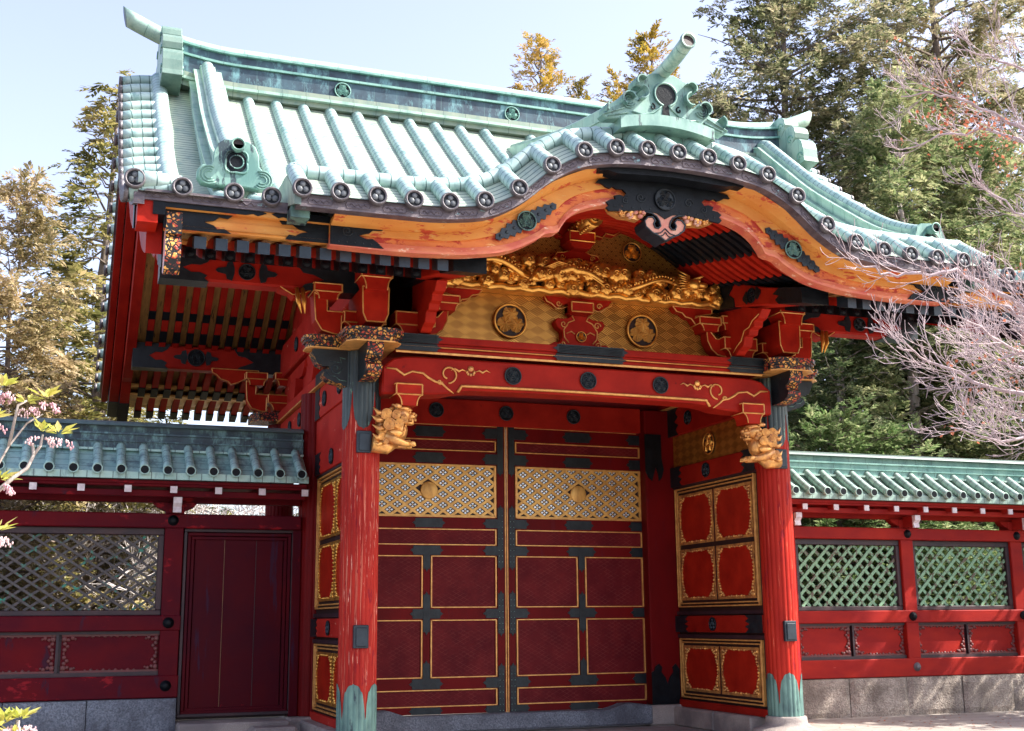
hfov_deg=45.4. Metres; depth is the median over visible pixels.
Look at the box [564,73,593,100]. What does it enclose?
conifer tree
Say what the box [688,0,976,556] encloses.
conifer tree
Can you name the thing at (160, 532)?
window frame
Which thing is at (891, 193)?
conifer tree
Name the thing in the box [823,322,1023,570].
conifer tree
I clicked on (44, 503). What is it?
bare shrub
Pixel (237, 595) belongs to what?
side door
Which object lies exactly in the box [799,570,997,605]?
tree
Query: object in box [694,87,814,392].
conifer tree
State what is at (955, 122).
conifer tree
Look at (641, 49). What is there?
conifer tree
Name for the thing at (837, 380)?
conifer tree
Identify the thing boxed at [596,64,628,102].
conifer tree
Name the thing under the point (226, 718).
ground
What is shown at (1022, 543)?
window frame
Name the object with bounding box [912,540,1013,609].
window frame
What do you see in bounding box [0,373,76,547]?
flowering shrub
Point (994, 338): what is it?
bare tree
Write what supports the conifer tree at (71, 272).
on the ground
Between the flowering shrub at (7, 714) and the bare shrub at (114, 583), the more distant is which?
the bare shrub at (114, 583)
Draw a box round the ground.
[175,716,278,720]
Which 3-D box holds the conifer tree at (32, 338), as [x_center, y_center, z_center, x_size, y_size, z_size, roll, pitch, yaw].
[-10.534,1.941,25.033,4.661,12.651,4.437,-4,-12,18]
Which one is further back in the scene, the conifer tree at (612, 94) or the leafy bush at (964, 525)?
the conifer tree at (612, 94)
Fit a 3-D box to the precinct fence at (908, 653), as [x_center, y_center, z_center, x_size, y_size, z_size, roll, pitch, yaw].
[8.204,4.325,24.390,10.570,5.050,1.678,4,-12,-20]
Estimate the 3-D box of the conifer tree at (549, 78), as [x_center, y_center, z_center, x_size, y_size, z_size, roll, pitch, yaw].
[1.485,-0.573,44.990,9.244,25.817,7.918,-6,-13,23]
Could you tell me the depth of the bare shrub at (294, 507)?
35.23 m
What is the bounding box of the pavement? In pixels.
[404,708,1023,730]
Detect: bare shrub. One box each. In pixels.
[1,500,135,610]
[4,503,157,609]
[6,502,254,609]
[7,503,155,610]
[10,500,243,609]
[28,501,185,608]
[98,503,295,600]
[142,505,297,555]
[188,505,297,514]
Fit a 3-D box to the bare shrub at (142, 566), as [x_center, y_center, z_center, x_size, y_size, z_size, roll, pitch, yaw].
[-9.341,5.629,29.521,5.896,4.952,6.983,2,-12,-12]
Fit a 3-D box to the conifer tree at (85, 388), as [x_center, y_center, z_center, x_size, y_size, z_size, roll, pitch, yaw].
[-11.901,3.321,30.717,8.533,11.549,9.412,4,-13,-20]
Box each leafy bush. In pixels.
[788,392,961,605]
[800,435,999,605]
[867,554,1003,605]
[943,547,1023,605]
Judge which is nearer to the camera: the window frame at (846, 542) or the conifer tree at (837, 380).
the window frame at (846, 542)
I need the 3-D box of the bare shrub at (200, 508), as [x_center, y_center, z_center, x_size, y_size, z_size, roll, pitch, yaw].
[-10.237,4.742,30.765,10.206,7.238,8.618,-10,-15,38]
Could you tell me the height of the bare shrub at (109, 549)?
7.238 m
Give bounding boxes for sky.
[0,0,1023,514]
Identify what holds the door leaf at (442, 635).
in the temple gate
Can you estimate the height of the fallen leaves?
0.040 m
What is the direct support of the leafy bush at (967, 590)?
on the ground
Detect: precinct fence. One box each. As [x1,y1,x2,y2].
[0,416,308,730]
[789,451,1023,718]
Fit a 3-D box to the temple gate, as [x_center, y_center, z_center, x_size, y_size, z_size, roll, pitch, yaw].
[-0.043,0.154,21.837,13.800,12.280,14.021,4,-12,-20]
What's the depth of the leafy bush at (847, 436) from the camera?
27.71 m
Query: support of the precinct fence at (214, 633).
on the pavement
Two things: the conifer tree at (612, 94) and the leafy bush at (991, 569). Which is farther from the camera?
the conifer tree at (612, 94)
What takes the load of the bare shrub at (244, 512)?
on the ground
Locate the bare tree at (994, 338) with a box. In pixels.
[820,0,1023,460]
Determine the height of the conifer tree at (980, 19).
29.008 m
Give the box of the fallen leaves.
[839,714,1010,728]
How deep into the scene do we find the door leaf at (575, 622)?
21.84 m
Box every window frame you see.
[0,526,164,615]
[795,539,902,610]
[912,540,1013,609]
[1021,542,1023,568]
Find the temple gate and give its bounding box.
[94,6,1023,730]
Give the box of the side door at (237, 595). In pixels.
[188,540,282,707]
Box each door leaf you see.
[376,423,506,715]
[505,427,646,711]
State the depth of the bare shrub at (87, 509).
29.34 m
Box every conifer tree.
[0,68,195,609]
[0,160,113,610]
[0,284,163,610]
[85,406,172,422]
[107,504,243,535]
[507,29,576,98]
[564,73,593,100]
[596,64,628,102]
[612,19,694,107]
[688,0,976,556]
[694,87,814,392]
[787,200,975,605]
[788,66,1023,602]
[803,0,1023,458]
[813,79,1023,447]
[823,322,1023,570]
[854,123,1023,583]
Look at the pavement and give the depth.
21.37 m
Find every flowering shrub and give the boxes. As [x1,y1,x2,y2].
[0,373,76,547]
[0,707,39,730]
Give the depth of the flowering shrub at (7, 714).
3.76 m
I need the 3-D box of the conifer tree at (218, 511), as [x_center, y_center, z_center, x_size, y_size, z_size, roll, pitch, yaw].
[-11.730,6.800,39.840,7.317,7.953,8.206,-4,-12,18]
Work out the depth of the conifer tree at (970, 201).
33.28 m
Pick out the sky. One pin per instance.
(49, 49)

